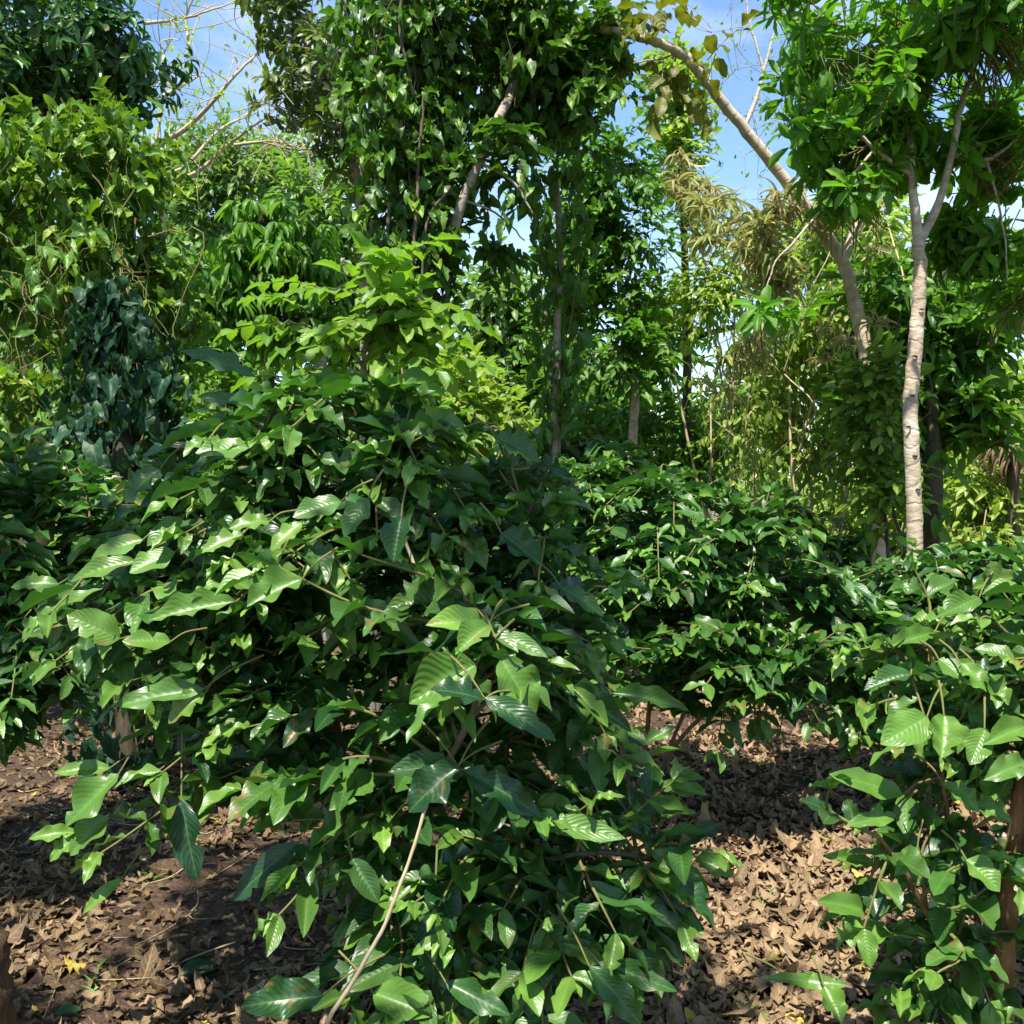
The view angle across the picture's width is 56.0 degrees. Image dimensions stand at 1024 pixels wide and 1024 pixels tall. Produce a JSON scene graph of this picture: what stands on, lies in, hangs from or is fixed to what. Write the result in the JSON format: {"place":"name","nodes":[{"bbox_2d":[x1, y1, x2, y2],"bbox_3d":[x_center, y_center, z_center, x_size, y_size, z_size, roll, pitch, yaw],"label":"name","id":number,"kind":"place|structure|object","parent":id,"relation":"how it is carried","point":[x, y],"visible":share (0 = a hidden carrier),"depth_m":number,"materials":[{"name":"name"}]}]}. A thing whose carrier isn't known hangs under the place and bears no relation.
{"place":"outdoors","nodes":[
{"label":"outdoors","id":0,"kind":"place"},
{"bbox_2d":[0,483,1023,1023],"bbox_3d":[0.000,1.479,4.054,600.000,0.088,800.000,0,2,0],"label":"ground","id":1,"kind":"structure","parent":0,"point":[214,907],"depth_m":3.76,"materials":[{"name":"soil"}]},
{"bbox_2d":[0,928,16,1023],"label":"tree stump","id":2,"kind":"object","parent":1,"relation":"on","point":[8,1012],"visible":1,"depth_m":2.29,"materials":[{"name":"brown wood"}]},
{"bbox_2d":[55,1004,80,1014],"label":"fallen leaf","id":3,"kind":"object","parent":1,"relation":"on","point":[67,1009],"visible":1,"depth_m":2.89,"materials":[{"name":"green plant"}]},
{"bbox_2d":[0,426,179,767],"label":"coffee shrub","id":4,"kind":"object","parent":1,"relation":"on","point":[33,502],"visible":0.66,"depth_m":3.77,"materials":[{"name":"green plant"}]},
{"bbox_2d":[0,0,199,553],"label":"broadleaf tree","id":5,"kind":"object","parent":1,"relation":"on","point":[82,47],"visible":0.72,"depth_m":6.76,"materials":[{"name":"green plant"}]},
{"bbox_2d":[0,68,240,472],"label":"climbing vine","id":6,"kind":"object","parent":5,"relation":"hanging from","point":[75,244],"visible":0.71,"depth_m":5.80,"materials":[{"name":"green plant"}]},
{"bbox_2d":[112,322,141,785],"bbox_3d":[-2.035,0.143,5.028,0.188,2.563,0.129,1,2,35],"label":"support post","id":7,"kind":"object","parent":1,"relation":"on","point":[119,449],"visible":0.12,"depth_m":4.98,"materials":[{"name":"brown wood"}]},
{"bbox_2d":[39,273,201,792],"bbox_3d":[-2.025,0.141,5.032,0.771,2.737,0.813,-2,3,-42],"label":"climbing vine","id":8,"kind":"object","parent":7,"relation":"attached to","point":[97,333],"visible":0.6,"depth_m":4.89,"materials":[{"name":"green plant"}]},
{"bbox_2d":[0,214,280,451],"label":"distant tree","id":9,"kind":"object","parent":1,"relation":"on","point":[237,348],"visible":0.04,"depth_m":11.53,"materials":[{"name":"green plant"}]},
{"bbox_2d":[48,412,298,749],"bbox_3d":[-1.961,0.420,5.489,1.409,1.984,1.387,0,2,0],"label":"coffee shrub","id":10,"kind":"object","parent":1,"relation":"on","point":[195,514],"visible":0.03,"depth_m":5.27,"materials":[{"name":"green plant"}]},
{"bbox_2d":[135,106,335,342],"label":"distant tree","id":11,"kind":"object","parent":1,"relation":"on","point":[224,187],"visible":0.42,"depth_m":14.48,"materials":[{"name":"green plant"}]},
{"bbox_2d":[129,0,352,343],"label":"bare tree","id":12,"kind":"object","parent":1,"relation":"on","point":[196,119],"visible":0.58,"depth_m":9.16,"materials":[{"name":"brown plant"}]},
{"bbox_2d":[179,196,347,550],"bbox_3d":[-2.160,-0.743,8.565,1.736,4.089,1.315,0,2,0],"label":"mango tree","id":13,"kind":"object","parent":1,"relation":"on","point":[267,245],"visible":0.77,"depth_m":8.24,"materials":[{"name":"green plant"}]},
{"bbox_2d":[234,0,388,583],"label":"broadleaf tree","id":14,"kind":"object","parent":1,"relation":"on","point":[307,89],"visible":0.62,"depth_m":7.25,"materials":[{"name":"green plant"}]},
{"bbox_2d":[255,128,392,573],"bbox_3d":[-2.558,-1.929,13.063,2.270,6.158,2.348,0,2,0],"label":"distant tree","id":15,"kind":"object","parent":1,"relation":"on","point":[329,205],"visible":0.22,"depth_m":12.50,"materials":[{"name":"green plant"}]},
{"bbox_2d":[177,343,493,640],"bbox_3d":[-1.772,-0.175,9.494,3.202,2.916,2.072,0,2,0],"label":"distant tree","id":16,"kind":"object","parent":1,"relation":"on","point":[210,380],"visible":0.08,"depth_m":9.26,"materials":[{"name":"green plant"}]},
{"bbox_2d":[292,300,397,574],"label":"distant tree","id":17,"kind":"object","parent":1,"relation":"on","point":[351,358],"visible":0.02,"depth_m":13.76,"materials":[{"name":"green plant"}]},
{"bbox_2d":[212,231,502,761],"bbox_3d":[-0.626,0.118,4.241,1.111,2.669,0.932,-1,2,-36],"label":"sapling","id":18,"kind":"object","parent":1,"relation":"on","point":[396,327],"visible":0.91,"depth_m":4.15,"materials":[{"name":"green plant"}]},
{"bbox_2d":[11,346,745,1023],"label":"coffee shrub","id":19,"kind":"object","parent":1,"relation":"on","point":[483,922],"visible":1,"depth_m":2.54,"materials":[{"name":"green plant"}]},
{"bbox_2d":[0,707,933,1012],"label":"weeds","id":20,"kind":"object","parent":1,"relation":"on","point":[94,985],"visible":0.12,"depth_m":3.62,"materials":[{"name":"green plant"}]},
{"bbox_2d":[0,703,942,1023],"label":"twig litter","id":21,"kind":"object","parent":1,"relation":"on","point":[244,865],"visible":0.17,"depth_m":3.65,"materials":[{"name":"brown wood"}]},
{"bbox_2d":[417,340,541,574],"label":"distant tree","id":22,"kind":"object","parent":1,"relation":"on","point":[482,401],"visible":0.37,"depth_m":9.76,"materials":[{"name":"green plant"}]},
{"bbox_2d":[7,401,1013,538],"bbox_3d":[0.549,-1.106,34.993,96.012,4.655,23.222,0,2,0],"label":"distant scrub","id":23,"kind":"object","parent":1,"relation":"on","point":[741,481],"depth_m":28.65,"materials":[{"name":"green plant"}]},
{"bbox_2d":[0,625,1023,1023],"bbox_3d":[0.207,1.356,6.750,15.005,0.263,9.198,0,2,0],"label":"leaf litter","id":24,"kind":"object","parent":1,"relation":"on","point":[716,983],"visible":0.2,"depth_m":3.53,"materials":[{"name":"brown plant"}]},
{"bbox_2d":[181,958,216,974],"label":"fallen leaf","id":25,"kind":"object","parent":24,"relation":"on","point":[189,967],"visible":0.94,"depth_m":3.17,"materials":[{"name":"green plant"}]},
{"bbox_2d":[785,1012,808,1023],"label":"fallen leaf","id":26,"kind":"object","parent":24,"relation":"on","point":[799,1017],"visible":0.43,"depth_m":2.83,"materials":[{"name":"yellow plant"}]},
{"bbox_2d":[439,236,587,458],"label":"distant tree","id":27,"kind":"object","parent":1,"relation":"on","point":[504,314],"visible":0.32,"depth_m":12.53,"materials":[{"name":"green plant"}]},
{"bbox_2d":[374,0,672,711],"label":"shade tree","id":28,"kind":"object","parent":1,"relation":"on","point":[590,54],"visible":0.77,"depth_m":5.91,"materials":[{"name":"green plant"}]},
{"bbox_2d":[315,0,572,443],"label":"climbing vine","id":29,"kind":"object","parent":28,"relation":"hanging from","point":[417,115],"visible":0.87,"depth_m":5.74,"materials":[{"name":"green plant"}]},
{"bbox_2d":[552,170,563,647],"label":"thin tree","id":30,"kind":"object","parent":1,"relation":"on","point":[558,287],"visible":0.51,"depth_m":6.58,"materials":[{"name":"grey plant"}]},
{"bbox_2d":[519,158,603,681],"bbox_3d":[0.336,-0.536,6.640,0.583,3.857,0.590,0,2,0],"label":"climbing vine","id":31,"kind":"object","parent":30,"relation":"attached to","point":[569,366],"visible":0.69,"depth_m":6.54,"materials":[{"name":"green plant"}]},
{"bbox_2d":[487,421,658,670],"bbox_3d":[0.384,0.352,6.869,1.373,2.021,1.452,0,2,0],"label":"coffee shrub","id":32,"kind":"object","parent":1,"relation":"on","point":[597,446],"visible":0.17,"depth_m":6.90,"materials":[{"name":"green plant"}]},
{"bbox_2d":[520,108,692,504],"bbox_3d":[0.817,-1.083,8.419,1.528,4.778,1.486,0,2,0],"label":"slender tree","id":33,"kind":"object","parent":1,"relation":"on","point":[605,205],"visible":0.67,"depth_m":8.17,"materials":[{"name":"green plant"}]},
{"bbox_2d":[507,272,719,514],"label":"distant tree","id":34,"kind":"object","parent":1,"relation":"on","point":[652,374],"visible":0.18,"depth_m":11.71,"materials":[{"name":"green plant"}]},
{"bbox_2d":[538,354,749,638],"bbox_3d":[1.299,-0.101,9.032,2.160,2.782,1.274,0,2,0],"label":"bush","id":35,"kind":"object","parent":1,"relation":"on","point":[611,422],"visible":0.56,"depth_m":8.87,"materials":[{"name":"green plant"}]},
{"bbox_2d":[633,24,762,629],"bbox_3d":[1.684,-1.629,9.048,1.225,5.826,0.919,0,2,0],"label":"slender tree","id":36,"kind":"object","parent":1,"relation":"on","point":[676,135],"visible":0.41,"depth_m":8.94,"materials":[{"name":"green plant"}]},
{"bbox_2d":[654,147,736,225],"bbox_3d":[1.578,-2.834,8.520,0.956,0.796,0.819,1,2,37],"label":"epiphyte","id":37,"kind":"object","parent":36,"relation":"attached to","point":[679,188],"visible":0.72,"depth_m":8.48,"materials":[{"name":"green plant"}]},
{"bbox_2d":[672,183,768,272],"bbox_3d":[1.673,-2.225,7.605,0.812,0.680,0.781,1,2,24],"label":"epiphyte","id":38,"kind":"object","parent":36,"relation":"attached to","point":[700,240],"visible":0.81,"depth_m":7.54,"materials":[{"name":"green plant"}]},
{"bbox_2d":[609,195,787,518],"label":"slender tree","id":39,"kind":"object","parent":1,"relation":"on","point":[723,295],"visible":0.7,"depth_m":8.39,"materials":[{"name":"green plant"}]},
{"bbox_2d":[637,313,804,521],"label":"distant tree","id":40,"kind":"object","parent":1,"relation":"on","point":[742,391],"visible":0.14,"depth_m":13.75,"materials":[{"name":"green plant"}]},
{"bbox_2d":[541,455,901,797],"bbox_3d":[0.925,0.589,4.488,1.783,1.724,1.451,0,2,0],"label":"coffee shrub","id":41,"kind":"object","parent":1,"relation":"on","point":[729,593],"visible":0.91,"depth_m":4.24,"materials":[{"name":"green plant"}]},
{"bbox_2d":[575,0,885,565],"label":"leaning tree","id":42,"kind":"object","parent":1,"relation":"on","point":[668,83],"visible":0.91,"depth_m":6.04,"materials":[{"name":"beige plant"}]},
{"bbox_2d":[691,323,780,418],"bbox_3d":[1.651,-1.021,7.008,0.674,0.741,0.596,2,3,42],"label":"epiphyte","id":43,"kind":"object","parent":42,"relation":"attached to","point":[747,348],"visible":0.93,"depth_m":6.99,"materials":[{"name":"green plant"}]},
{"bbox_2d":[717,198,800,278],"bbox_3d":[1.583,-1.752,6.245,0.553,0.509,0.783,0,2,0],"label":"epiphyte","id":44,"kind":"object","parent":42,"relation":"attached to","point":[759,228],"visible":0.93,"depth_m":6.12,"materials":[{"name":"green plant"}]},
{"bbox_2d":[723,240,817,351],"bbox_3d":[1.698,-1.386,6.228,0.617,0.746,0.759,0,2,0],"label":"epiphyte","id":45,"kind":"object","parent":42,"relation":"attached to","point":[783,283],"visible":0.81,"depth_m":6.12,"materials":[{"name":"green plant"}]},
{"bbox_2d":[731,170,883,251],"bbox_3d":[1.947,-2.038,6.362,0.904,0.672,0.663,0,2,0],"label":"epiphyte","id":46,"kind":"object","parent":42,"relation":"attached to","point":[783,210],"visible":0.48,"depth_m":6.24,"materials":[{"name":"green plant"}]},
{"bbox_2d":[802,194,894,275],"bbox_3d":[2.181,-1.845,6.316,0.551,0.565,0.579,2,3,37],"label":"epiphyte","id":47,"kind":"object","parent":42,"relation":"attached to","point":[869,251],"visible":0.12,"depth_m":6.31,"materials":[{"name":"green plant"}]},
{"bbox_2d":[802,308,900,374],"bbox_3d":[2.182,-1.093,6.301,0.590,0.424,0.614,0,2,0],"label":"epiphyte","id":48,"kind":"object","parent":42,"relation":"attached to","point":[846,341],"visible":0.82,"depth_m":6.21,"materials":[{"name":"green plant"}]},
{"bbox_2d":[751,1004,769,1018],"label":"fallen leaf","id":49,"kind":"object","parent":1,"relation":"on","point":[764,1013],"visible":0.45,"depth_m":2.86,"materials":[{"name":"plant"}]},
{"bbox_2d":[704,489,871,647],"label":"coffee shrub","id":50,"kind":"object","parent":1,"relation":"on","point":[829,547],"visible":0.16,"depth_m":7.24,"materials":[{"name":"green plant"}]},
{"bbox_2d":[677,336,904,636],"bbox_3d":[2.402,-0.121,7.852,2.003,2.912,1.630,0,2,0],"label":"climbing vine","id":51,"kind":"object","parent":1,"relation":"on","point":[774,453],"visible":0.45,"depth_m":7.75,"materials":[{"name":"green plant"}]},
{"bbox_2d":[724,204,912,682],"bbox_3d":[2.470,-0.510,7.558,1.178,3.700,1.446,-1,2,-35],"label":"slender tree","id":52,"kind":"object","parent":1,"relation":"on","point":[808,344],"visible":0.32,"depth_m":7.32,"materials":[{"name":"green plant"}]},
{"bbox_2d":[730,187,935,510],"bbox_3d":[4.472,-1.665,12.976,3.371,5.636,2.247,0,2,0],"label":"distant tree","id":53,"kind":"object","parent":1,"relation":"on","point":[817,250],"visible":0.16,"depth_m":12.57,"materials":[{"name":"green plant"}]},
{"bbox_2d":[742,471,923,566],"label":"bush","id":54,"kind":"object","parent":1,"relation":"on","point":[827,526],"visible":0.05,"depth_m":9.12,"materials":[{"name":"green plant"}]},
{"bbox_2d":[813,530,905,569],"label":"coffee shrub","id":55,"kind":"object","parent":1,"relation":"on","point":[892,550],"visible":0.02,"depth_m":7.89,"materials":[{"name":"green plant"}]},
{"bbox_2d":[797,297,942,563],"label":"bush","id":56,"kind":"object","parent":1,"relation":"on","point":[877,428],"visible":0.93,"depth_m":5.90,"materials":[{"name":"green plant"}]},
{"bbox_2d":[728,0,1023,559],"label":"broadleaf tree","id":57,"kind":"object","parent":1,"relation":"on","point":[868,125],"visible":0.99,"depth_m":4.97,"materials":[{"name":"green plant"}]},
{"bbox_2d":[745,542,1023,1023],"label":"coffee shrub","id":58,"kind":"object","parent":1,"relation":"on","point":[933,733],"visible":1,"depth_m":2.43,"materials":[{"name":"green plant"}]},
{"bbox_2d":[777,536,1023,784],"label":"coffee shrub","id":59,"kind":"object","parent":1,"relation":"on","point":[964,567],"visible":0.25,"depth_m":4.51,"materials":[{"name":"green plant"}]},
{"bbox_2d":[803,237,1023,559],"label":"broadleaf tree","id":60,"kind":"object","parent":1,"relation":"on","point":[957,420],"visible":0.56,"depth_m":6.56,"materials":[{"name":"green plant"}]},
{"bbox_2d":[892,398,1023,555],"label":"bush","id":61,"kind":"object","parent":1,"relation":"on","point":[983,512],"visible":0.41,"depth_m":8.63,"materials":[{"name":"green plant"}]},
{"bbox_2d":[921,216,1023,499],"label":"distant tree","id":62,"kind":"object","parent":1,"relation":"on","point":[1006,367],"visible":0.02,"depth_m":13.52,"materials":[{"name":"green plant"}]},
{"bbox_2d":[956,532,1017,601],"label":"coffee shrub","id":63,"kind":"object","parent":1,"relation":"on","point":[992,539],"visible":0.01,"depth_m":7.51,"materials":[{"name":"green plant"}]},
{"bbox_2d":[966,446,1023,547],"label":"dry palm","id":64,"kind":"object","parent":1,"relation":"on","point":[1013,473],"visible":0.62,"depth_m":8.37,"materials":[{"name":"brown plant"}]},
{"bbox_2d":[3,0,1023,481],"label":"sky","id":65,"kind":"structure","parent":0,"point":[729,140],"materials":[{"name":"blue"}]}
]}

